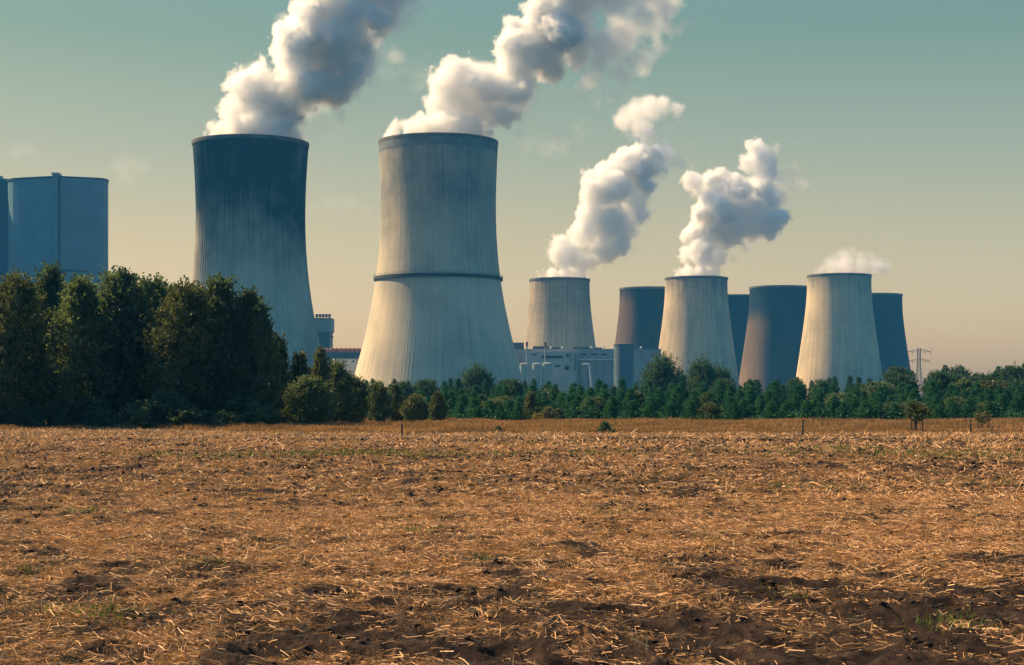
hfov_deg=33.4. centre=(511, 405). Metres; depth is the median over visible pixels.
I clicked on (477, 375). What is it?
domed tree
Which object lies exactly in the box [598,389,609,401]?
young pine
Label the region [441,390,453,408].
young pine
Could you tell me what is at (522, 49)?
steam plume
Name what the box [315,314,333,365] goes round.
transfer tower
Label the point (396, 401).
broadleaf tree
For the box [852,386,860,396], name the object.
young pine
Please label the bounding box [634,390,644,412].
leafy bush
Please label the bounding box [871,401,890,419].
young pine
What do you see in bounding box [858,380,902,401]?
leafy bush
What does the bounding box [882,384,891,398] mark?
young pine
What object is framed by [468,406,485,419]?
young pine
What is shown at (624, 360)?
round silo
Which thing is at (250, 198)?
cooling tower
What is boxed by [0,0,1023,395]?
sky
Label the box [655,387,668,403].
young pine
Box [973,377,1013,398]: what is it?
leafy bush
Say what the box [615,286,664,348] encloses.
cooling tower
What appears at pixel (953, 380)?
broadleaf tree
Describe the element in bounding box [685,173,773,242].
steam plume
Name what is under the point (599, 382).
young pine
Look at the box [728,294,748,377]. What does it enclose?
cooling tower
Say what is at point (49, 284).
broadleaf tree
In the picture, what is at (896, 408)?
young pine
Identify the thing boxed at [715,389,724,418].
young pine
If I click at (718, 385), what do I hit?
young pine
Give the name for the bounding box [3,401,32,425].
shrub
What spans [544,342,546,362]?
exhaust stack
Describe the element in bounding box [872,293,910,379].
cooling tower
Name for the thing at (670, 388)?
young pine
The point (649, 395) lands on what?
young pine
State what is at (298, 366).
broadleaf tree
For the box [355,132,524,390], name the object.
cooling tower
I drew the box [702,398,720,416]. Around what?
young pine
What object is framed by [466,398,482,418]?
young pine
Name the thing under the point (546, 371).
storage tank
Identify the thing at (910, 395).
young pine
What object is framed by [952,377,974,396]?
leafy bush
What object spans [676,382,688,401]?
young pine
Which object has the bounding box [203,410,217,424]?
shrub
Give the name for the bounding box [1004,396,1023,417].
young pine
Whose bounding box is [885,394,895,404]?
young pine
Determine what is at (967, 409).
young pine
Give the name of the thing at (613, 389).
broadleaf tree
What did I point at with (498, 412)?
young pine
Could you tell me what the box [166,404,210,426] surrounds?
shrub
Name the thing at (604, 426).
bush
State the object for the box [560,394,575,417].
young pine
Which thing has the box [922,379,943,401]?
young pine
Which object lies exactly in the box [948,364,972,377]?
broadleaf tree
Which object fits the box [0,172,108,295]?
boiler house
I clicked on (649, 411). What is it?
young pine
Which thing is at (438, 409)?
broadleaf tree
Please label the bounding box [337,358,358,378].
service building
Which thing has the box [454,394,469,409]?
young pine
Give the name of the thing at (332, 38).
steam plume
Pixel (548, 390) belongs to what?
leafy bush
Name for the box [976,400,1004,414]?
leafy bush
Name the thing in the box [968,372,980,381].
broadleaf tree
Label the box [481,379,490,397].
tall pine
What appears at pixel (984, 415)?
sapling
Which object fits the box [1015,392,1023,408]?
young pine
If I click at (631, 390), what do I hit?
young pine
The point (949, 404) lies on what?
young pine
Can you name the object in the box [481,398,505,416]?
leafy bush
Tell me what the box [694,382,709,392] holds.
young pine
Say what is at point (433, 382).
broadleaf tree
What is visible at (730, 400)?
young pine
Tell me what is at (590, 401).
young pine
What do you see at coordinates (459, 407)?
young pine
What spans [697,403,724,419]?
leafy bush
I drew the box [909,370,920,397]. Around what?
tall pine
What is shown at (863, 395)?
young pine
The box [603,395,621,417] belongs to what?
young pine
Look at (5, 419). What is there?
shrub
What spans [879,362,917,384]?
broadleaf tree
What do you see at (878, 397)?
young pine
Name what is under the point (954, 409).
young pine
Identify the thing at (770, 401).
young pine
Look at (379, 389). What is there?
broadleaf tree
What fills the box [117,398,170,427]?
shrub
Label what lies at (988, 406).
young pine
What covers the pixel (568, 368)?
industrial hall
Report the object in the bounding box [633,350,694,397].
domed tree
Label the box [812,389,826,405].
young pine
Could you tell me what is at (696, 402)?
young pine
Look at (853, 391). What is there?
young pine
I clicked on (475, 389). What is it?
young pine
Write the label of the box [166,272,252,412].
broadleaf tree
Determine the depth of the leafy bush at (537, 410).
166.90 m
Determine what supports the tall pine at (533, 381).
on the field
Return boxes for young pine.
[423,396,430,404]
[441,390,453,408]
[445,399,455,417]
[448,390,456,405]
[451,402,469,418]
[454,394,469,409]
[456,387,467,404]
[464,391,480,406]
[465,397,481,414]
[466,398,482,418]
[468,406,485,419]
[469,384,479,394]
[477,394,484,407]
[482,400,495,419]
[491,404,506,419]
[493,384,504,396]
[500,384,512,399]
[500,399,514,419]
[509,402,526,420]
[514,396,523,415]
[524,384,537,396]
[536,397,542,408]
[541,391,552,408]
[547,384,558,403]
[547,403,557,411]
[554,392,564,407]
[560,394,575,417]
[564,400,586,418]
[565,382,577,395]
[573,384,584,401]
[573,394,582,416]
[581,390,592,403]
[582,398,598,418]
[583,405,601,418]
[584,386,595,397]
[594,378,602,394]
[597,382,611,396]
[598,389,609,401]
[600,402,619,418]
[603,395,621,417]
[608,396,623,416]
[614,377,627,408]
[616,389,624,410]
[620,400,640,418]
[621,392,634,411]
[622,387,639,414]
[630,399,641,416]
[639,392,661,416]
[641,378,654,396]
[641,403,657,418]
[642,396,662,417]
[652,389,665,411]
[654,393,665,413]
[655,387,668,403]
[658,402,679,418]
[663,397,680,418]
[664,383,675,402]
[668,393,681,409]
[670,385,684,400]
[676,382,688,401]
[679,399,691,415]
[679,400,703,418]
[688,390,700,399]
[691,396,700,414]
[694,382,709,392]
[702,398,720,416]
[713,379,726,394]
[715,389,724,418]
[720,390,735,417]
[720,396,737,418]
[723,384,735,400]
[723,402,742,419]
[733,388,746,402]
[738,398,750,417]
[742,379,759,397]
[742,404,757,418]
[744,389,759,410]
[746,385,758,396]
[754,393,765,415]
[761,400,779,417]
[761,403,780,418]
[762,389,773,411]
[768,380,785,404]
[770,389,781,405]
[771,395,780,409]
[777,403,794,418]
[780,400,794,417]
[782,382,797,403]
[788,384,805,400]
[790,393,802,418]
[794,383,811,399]
[796,400,819,418]
[805,398,821,417]
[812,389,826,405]
[812,401,826,417]
[815,394,824,408]
[820,386,828,398]
[824,384,837,404]
[825,398,839,418]
[827,395,840,415]
[835,402,851,419]
[842,392,854,411]
[844,395,862,417]
[850,389,859,398]
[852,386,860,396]
[855,399,877,418]
[857,389,868,407]
[869,391,886,417]
[869,400,886,418]
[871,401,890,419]
[875,386,886,402]
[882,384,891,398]
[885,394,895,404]
[886,402,901,419]
[893,381,904,402]
[897,394,907,412]
[900,399,918,418]
[901,384,910,400]
[906,391,918,402]
[911,387,923,402]
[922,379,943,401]
[922,391,932,406]
[926,381,940,401]
[927,399,941,418]
[929,394,944,409]
[930,404,949,418]
[940,384,956,408]
[944,398,953,416]
[947,402,962,419]
[951,390,959,400]
[952,385,963,394]
[959,388,971,402]
[959,404,973,417]
[961,397,979,415]
[965,388,977,411]
[969,381,984,399]
[973,393,986,412]
[980,401,1000,417]
[983,388,995,401]
[991,385,1002,402]
[993,402,1005,416]
[995,393,1009,411]
[1002,388,1012,400]
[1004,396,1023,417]
[1009,380,1023,397]
[1012,386,1023,401]
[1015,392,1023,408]
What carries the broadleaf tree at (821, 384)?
on the field
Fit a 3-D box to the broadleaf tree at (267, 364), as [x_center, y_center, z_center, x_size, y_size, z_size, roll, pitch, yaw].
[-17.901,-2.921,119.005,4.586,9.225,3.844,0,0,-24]
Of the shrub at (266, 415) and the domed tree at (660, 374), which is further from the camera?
the domed tree at (660, 374)
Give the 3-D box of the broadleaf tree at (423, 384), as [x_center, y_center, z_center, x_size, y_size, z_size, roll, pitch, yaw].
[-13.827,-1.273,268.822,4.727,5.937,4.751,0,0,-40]
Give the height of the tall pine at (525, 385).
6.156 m
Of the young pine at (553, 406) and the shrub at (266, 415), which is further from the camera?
the young pine at (553, 406)
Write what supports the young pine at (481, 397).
on the field
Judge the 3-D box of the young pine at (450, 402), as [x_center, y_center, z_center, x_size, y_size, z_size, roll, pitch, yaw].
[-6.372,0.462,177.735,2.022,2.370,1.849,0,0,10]
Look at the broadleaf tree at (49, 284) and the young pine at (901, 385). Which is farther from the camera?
the young pine at (901, 385)
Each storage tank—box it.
[520,363,527,385]
[532,363,540,390]
[542,362,551,386]
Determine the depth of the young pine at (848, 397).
181.25 m
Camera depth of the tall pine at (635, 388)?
336.28 m
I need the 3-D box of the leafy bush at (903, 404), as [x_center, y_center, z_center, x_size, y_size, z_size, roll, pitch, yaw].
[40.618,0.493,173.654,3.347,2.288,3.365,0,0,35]
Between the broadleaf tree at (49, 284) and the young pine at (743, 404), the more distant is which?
the young pine at (743, 404)
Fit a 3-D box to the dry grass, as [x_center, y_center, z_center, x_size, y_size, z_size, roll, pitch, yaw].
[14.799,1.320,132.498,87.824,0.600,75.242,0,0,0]
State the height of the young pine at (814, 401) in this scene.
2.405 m
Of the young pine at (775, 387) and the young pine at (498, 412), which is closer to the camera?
the young pine at (498, 412)
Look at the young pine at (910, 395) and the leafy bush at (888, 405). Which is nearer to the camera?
the leafy bush at (888, 405)
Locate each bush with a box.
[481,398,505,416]
[492,395,515,404]
[528,406,541,418]
[532,413,542,419]
[539,388,566,404]
[540,406,556,419]
[554,407,565,418]
[578,396,607,415]
[596,420,618,432]
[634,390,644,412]
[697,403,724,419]
[698,391,720,410]
[823,390,857,405]
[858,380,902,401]
[880,402,903,418]
[898,399,925,416]
[940,396,974,415]
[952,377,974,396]
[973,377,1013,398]
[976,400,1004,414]
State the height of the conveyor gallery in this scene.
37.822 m
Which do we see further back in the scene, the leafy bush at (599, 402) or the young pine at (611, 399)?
the leafy bush at (599, 402)
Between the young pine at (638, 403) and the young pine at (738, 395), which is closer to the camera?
the young pine at (638, 403)
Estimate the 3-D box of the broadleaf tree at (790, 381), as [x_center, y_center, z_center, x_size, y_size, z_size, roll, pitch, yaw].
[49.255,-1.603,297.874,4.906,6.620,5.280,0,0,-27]
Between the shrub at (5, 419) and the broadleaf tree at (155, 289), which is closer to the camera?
the shrub at (5, 419)
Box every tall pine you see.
[439,381,447,391]
[446,378,453,390]
[452,379,461,402]
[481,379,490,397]
[487,386,494,399]
[522,381,528,393]
[529,378,538,392]
[633,382,639,391]
[755,380,763,394]
[780,384,787,403]
[807,380,814,400]
[829,375,840,392]
[844,375,854,392]
[855,376,861,384]
[887,378,893,393]
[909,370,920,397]
[941,365,950,376]
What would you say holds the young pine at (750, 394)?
on the field
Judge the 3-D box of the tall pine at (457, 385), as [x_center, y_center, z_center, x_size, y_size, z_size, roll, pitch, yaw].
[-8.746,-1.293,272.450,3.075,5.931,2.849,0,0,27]
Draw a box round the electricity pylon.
[906,348,931,395]
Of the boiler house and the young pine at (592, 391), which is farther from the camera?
the boiler house
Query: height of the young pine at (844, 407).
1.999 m
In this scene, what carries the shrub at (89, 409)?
on the field
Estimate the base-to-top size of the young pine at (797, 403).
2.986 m
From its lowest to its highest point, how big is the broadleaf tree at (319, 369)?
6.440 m
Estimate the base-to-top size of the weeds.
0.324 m
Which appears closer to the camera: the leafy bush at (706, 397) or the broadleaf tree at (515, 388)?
the leafy bush at (706, 397)
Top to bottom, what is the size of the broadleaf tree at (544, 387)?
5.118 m
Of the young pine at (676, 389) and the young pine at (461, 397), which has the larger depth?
the young pine at (676, 389)
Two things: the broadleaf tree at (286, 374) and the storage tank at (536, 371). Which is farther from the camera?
the storage tank at (536, 371)
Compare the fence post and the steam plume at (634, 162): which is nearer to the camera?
the fence post
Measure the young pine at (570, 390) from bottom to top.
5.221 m
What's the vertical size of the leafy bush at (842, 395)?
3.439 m
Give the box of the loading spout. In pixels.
[582,363,591,387]
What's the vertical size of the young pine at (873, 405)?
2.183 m
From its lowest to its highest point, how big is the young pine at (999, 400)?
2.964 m
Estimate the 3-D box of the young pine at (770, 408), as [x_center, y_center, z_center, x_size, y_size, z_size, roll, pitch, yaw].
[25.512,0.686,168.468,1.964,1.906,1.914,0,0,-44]
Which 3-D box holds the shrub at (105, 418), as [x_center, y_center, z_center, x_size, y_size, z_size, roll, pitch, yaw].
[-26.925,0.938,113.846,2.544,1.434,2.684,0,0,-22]
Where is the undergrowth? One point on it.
(794, 412)
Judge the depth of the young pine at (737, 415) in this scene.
165.52 m
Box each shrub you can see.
[0,408,20,425]
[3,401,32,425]
[24,403,55,426]
[46,404,76,426]
[62,396,115,425]
[88,409,123,426]
[116,413,134,424]
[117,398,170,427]
[143,387,189,424]
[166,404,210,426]
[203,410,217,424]
[208,409,245,427]
[222,396,272,424]
[238,406,283,424]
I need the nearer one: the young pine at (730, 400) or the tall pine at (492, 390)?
the young pine at (730, 400)
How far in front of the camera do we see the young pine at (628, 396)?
179.29 m
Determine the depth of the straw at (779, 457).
40.65 m
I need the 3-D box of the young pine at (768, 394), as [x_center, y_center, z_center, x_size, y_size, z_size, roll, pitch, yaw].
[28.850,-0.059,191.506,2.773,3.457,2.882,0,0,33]
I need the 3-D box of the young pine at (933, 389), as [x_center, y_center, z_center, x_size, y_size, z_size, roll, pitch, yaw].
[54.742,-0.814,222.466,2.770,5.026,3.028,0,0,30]
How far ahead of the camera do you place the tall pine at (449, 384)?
342.93 m
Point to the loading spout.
(589, 372)
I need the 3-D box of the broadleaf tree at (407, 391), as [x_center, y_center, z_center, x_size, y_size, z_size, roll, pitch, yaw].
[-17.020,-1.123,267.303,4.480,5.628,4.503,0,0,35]
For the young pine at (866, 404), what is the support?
on the field
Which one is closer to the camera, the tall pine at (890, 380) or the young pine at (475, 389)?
the young pine at (475, 389)
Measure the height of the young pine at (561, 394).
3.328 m
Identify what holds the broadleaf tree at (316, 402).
on the field
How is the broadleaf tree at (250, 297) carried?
on the field
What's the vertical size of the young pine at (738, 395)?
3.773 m
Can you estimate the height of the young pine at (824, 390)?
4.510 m
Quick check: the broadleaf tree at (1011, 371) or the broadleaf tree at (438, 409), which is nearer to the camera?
the broadleaf tree at (438, 409)
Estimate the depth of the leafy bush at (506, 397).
188.07 m
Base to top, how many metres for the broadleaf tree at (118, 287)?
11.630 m
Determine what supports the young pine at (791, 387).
on the field
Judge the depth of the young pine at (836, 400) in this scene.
178.39 m
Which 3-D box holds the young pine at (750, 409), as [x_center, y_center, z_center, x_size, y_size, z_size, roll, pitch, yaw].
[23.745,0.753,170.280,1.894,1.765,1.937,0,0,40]
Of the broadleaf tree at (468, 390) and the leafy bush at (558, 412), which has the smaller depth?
the leafy bush at (558, 412)
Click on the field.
(472, 650)
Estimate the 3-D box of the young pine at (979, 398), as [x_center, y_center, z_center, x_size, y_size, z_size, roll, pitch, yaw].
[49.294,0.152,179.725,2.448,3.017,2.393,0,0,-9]
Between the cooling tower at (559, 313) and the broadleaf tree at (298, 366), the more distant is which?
the cooling tower at (559, 313)
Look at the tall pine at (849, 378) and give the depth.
310.96 m
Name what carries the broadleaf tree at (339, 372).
on the field
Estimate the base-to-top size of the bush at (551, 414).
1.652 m
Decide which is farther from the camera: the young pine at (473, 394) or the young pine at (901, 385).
the young pine at (901, 385)
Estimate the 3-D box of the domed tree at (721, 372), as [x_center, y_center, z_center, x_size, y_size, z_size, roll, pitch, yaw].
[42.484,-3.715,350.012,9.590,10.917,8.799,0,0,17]
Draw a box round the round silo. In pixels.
[613,343,634,387]
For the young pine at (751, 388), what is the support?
on the field
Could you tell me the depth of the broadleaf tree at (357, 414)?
141.31 m
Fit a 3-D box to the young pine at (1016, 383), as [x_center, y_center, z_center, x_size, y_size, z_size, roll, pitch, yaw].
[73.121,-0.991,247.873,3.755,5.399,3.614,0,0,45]
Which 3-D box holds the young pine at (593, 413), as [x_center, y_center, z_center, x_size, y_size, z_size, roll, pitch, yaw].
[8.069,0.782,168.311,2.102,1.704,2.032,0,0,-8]
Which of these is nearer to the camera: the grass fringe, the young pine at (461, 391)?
the grass fringe
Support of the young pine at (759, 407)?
on the field
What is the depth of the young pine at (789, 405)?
174.83 m
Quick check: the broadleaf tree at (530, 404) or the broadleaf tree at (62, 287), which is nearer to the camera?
the broadleaf tree at (62, 287)
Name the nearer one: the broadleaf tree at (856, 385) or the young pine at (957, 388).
the young pine at (957, 388)
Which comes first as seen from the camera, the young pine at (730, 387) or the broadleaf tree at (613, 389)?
the young pine at (730, 387)
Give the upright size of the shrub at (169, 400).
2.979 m
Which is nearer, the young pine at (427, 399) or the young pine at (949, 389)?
the young pine at (427, 399)
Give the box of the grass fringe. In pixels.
[0,422,331,429]
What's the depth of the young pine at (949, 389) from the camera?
202.19 m
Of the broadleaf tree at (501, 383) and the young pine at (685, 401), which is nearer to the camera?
the young pine at (685, 401)
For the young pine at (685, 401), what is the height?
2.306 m
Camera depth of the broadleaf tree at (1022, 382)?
272.74 m
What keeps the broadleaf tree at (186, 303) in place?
on the field
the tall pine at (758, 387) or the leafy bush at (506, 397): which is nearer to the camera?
the leafy bush at (506, 397)
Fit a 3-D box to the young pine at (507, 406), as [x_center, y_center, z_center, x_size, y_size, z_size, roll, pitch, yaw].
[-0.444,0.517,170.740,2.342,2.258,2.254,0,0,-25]
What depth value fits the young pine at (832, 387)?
223.00 m
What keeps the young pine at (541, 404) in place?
on the field
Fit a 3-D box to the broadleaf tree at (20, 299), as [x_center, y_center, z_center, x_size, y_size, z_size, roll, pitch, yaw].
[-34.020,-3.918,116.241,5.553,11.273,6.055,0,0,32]
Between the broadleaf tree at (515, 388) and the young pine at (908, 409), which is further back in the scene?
the broadleaf tree at (515, 388)
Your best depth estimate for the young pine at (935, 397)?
181.29 m
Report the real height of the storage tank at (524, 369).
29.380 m
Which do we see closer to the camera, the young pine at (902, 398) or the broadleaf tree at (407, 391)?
the young pine at (902, 398)
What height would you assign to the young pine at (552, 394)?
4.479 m
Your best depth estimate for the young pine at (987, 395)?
205.16 m
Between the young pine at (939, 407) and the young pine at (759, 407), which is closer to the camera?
the young pine at (939, 407)
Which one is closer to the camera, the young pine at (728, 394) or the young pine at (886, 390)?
the young pine at (728, 394)
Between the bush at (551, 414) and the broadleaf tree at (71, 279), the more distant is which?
the bush at (551, 414)
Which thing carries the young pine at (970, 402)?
on the field
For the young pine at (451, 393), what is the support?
on the field
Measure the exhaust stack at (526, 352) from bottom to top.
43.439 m
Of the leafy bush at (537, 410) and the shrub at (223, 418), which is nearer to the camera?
the shrub at (223, 418)
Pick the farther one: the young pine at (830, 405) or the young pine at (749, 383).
the young pine at (749, 383)
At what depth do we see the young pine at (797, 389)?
201.54 m
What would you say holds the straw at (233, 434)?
on the field
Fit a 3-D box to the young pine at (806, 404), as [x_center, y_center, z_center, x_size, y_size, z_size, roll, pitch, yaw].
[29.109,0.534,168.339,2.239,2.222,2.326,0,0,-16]
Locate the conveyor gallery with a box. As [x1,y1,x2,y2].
[321,348,361,361]
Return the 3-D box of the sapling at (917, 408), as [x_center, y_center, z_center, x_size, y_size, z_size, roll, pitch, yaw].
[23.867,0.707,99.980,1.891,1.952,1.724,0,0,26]
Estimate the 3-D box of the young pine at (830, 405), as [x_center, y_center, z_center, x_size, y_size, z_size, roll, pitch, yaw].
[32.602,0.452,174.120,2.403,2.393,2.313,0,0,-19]
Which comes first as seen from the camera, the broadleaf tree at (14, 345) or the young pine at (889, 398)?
the broadleaf tree at (14, 345)
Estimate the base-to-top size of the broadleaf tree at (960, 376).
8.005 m
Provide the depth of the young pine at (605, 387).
221.79 m
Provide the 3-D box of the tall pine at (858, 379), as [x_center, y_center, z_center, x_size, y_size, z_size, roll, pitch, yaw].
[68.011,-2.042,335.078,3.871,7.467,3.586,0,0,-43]
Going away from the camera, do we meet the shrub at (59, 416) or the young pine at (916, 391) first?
the shrub at (59, 416)
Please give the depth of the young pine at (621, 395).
202.09 m
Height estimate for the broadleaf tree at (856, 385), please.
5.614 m
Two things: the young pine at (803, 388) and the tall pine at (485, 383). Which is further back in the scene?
the tall pine at (485, 383)
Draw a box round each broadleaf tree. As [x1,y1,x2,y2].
[0,265,51,418]
[0,281,33,391]
[16,259,70,420]
[26,271,123,424]
[29,276,69,359]
[55,265,167,415]
[62,272,118,402]
[116,272,187,405]
[132,275,224,409]
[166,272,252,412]
[206,285,275,405]
[223,300,288,417]
[264,331,297,422]
[277,373,335,423]
[286,348,312,422]
[310,345,341,422]
[327,359,360,421]
[335,374,373,422]
[366,380,393,421]
[387,383,404,420]
[395,380,414,399]
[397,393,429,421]
[411,378,435,399]
[416,378,440,391]
[428,390,450,420]
[463,385,486,397]
[495,378,507,394]
[502,378,528,400]
[522,390,539,419]
[537,384,551,396]
[608,385,616,397]
[707,377,735,392]
[783,377,809,398]
[809,378,832,398]
[848,382,867,397]
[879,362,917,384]
[888,373,915,389]
[904,371,920,393]
[920,369,954,402]
[940,373,958,390]
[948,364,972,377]
[949,370,974,382]
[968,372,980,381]
[975,369,1006,387]
[998,361,1023,389]
[1017,372,1023,390]
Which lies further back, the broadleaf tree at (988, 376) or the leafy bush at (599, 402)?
the broadleaf tree at (988, 376)
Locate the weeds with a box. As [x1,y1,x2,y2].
[2,440,1023,637]
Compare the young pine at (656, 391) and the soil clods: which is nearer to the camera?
the soil clods
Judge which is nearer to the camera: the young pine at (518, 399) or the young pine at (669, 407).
the young pine at (669, 407)
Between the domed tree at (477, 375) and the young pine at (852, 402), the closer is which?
the young pine at (852, 402)
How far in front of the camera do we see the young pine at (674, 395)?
180.84 m
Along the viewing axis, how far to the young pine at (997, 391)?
223.69 m
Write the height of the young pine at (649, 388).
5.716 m
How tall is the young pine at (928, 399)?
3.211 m
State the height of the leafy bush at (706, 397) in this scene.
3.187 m
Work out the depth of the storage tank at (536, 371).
1117.48 m
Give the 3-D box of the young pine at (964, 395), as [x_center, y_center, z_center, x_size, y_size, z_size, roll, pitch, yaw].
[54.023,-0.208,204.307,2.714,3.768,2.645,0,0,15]
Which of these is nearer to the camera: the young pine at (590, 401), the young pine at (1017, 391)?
the young pine at (590, 401)
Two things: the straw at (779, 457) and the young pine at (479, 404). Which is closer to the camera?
the straw at (779, 457)
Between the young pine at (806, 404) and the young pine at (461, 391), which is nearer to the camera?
the young pine at (806, 404)
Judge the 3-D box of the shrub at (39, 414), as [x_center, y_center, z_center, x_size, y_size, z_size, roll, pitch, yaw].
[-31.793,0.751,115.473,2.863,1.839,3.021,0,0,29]
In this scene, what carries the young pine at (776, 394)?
on the field
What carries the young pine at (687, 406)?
on the field
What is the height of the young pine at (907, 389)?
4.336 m
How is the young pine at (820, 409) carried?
on the field
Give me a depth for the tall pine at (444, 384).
280.91 m
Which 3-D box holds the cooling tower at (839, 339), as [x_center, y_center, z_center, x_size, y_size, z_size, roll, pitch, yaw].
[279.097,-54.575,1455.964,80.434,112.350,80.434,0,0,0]
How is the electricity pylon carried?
on the field
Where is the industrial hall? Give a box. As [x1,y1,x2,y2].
[513,343,660,396]
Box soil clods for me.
[0,437,1023,664]
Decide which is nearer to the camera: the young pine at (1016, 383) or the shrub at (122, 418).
the shrub at (122, 418)
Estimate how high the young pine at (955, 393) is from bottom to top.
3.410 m
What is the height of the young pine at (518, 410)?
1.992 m
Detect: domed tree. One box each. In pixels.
[457,362,496,393]
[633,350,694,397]
[686,352,719,392]
[712,361,739,396]
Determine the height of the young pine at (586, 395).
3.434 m
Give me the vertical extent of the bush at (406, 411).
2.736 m
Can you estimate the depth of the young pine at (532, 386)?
222.92 m
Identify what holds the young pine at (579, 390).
on the field
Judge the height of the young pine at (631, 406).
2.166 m
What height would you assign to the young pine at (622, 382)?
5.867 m
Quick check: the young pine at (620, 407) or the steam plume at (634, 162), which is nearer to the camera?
the young pine at (620, 407)
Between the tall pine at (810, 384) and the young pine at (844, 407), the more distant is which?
the tall pine at (810, 384)
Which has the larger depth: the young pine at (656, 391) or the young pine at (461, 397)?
the young pine at (656, 391)
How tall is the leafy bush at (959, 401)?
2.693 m
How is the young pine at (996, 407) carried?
on the field
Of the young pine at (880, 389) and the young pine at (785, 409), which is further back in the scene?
the young pine at (880, 389)
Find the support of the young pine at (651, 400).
on the field
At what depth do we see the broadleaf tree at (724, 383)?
303.28 m
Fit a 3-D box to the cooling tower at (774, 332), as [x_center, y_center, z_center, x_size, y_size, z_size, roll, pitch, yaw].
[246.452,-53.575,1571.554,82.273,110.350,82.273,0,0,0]
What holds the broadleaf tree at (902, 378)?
on the field
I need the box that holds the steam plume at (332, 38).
[236,0,402,134]
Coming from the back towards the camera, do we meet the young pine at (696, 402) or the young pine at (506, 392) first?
the young pine at (506, 392)
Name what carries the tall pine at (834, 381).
on the field
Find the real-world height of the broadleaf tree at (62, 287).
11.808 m
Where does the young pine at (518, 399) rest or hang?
on the field
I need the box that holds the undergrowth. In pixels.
[350,405,1023,419]
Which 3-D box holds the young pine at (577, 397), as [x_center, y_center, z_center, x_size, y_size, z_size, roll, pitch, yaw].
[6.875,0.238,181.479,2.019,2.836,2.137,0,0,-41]
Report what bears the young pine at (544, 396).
on the field
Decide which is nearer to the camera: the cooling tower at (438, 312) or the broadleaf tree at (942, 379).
the broadleaf tree at (942, 379)
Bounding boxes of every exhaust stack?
[526,342,527,363]
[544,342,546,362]
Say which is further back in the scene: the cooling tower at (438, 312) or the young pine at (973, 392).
the cooling tower at (438, 312)
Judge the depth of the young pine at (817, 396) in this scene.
192.14 m
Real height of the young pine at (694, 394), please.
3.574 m
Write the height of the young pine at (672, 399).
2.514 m
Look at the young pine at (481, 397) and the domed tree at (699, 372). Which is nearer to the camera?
the young pine at (481, 397)
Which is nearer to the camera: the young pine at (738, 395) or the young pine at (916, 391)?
the young pine at (916, 391)
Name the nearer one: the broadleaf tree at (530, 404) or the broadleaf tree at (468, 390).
the broadleaf tree at (530, 404)
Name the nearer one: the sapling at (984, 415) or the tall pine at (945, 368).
the sapling at (984, 415)
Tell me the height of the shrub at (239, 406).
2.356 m
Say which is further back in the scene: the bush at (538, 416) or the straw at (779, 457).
the bush at (538, 416)
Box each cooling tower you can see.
[192,134,319,369]
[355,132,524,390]
[524,277,595,348]
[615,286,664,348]
[658,276,738,392]
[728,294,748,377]
[739,285,806,394]
[796,273,882,397]
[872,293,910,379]
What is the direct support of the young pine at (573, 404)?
on the field
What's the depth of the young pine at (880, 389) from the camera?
203.97 m
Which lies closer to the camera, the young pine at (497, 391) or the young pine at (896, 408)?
the young pine at (896, 408)
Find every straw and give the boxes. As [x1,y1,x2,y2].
[0,426,1023,450]
[0,439,1023,502]
[0,488,1023,664]
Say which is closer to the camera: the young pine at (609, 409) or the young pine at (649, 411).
the young pine at (649, 411)
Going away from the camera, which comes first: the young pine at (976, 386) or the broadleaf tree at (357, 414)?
the broadleaf tree at (357, 414)
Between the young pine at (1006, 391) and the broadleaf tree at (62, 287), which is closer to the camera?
the broadleaf tree at (62, 287)
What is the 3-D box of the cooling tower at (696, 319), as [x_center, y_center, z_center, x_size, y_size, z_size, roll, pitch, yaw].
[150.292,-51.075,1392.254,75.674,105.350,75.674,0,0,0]
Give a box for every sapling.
[901,401,935,430]
[973,411,992,428]
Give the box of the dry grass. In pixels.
[218,416,1023,433]
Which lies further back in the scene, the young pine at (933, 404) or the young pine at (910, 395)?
the young pine at (910, 395)
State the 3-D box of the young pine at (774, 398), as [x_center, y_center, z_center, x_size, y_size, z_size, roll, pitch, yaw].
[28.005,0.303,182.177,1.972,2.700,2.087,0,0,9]
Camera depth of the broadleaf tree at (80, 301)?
117.27 m
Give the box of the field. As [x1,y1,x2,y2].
[0,418,1023,664]
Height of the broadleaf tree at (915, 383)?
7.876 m
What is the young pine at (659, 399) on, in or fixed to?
on the field
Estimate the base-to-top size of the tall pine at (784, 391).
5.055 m
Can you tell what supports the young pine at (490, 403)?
on the field

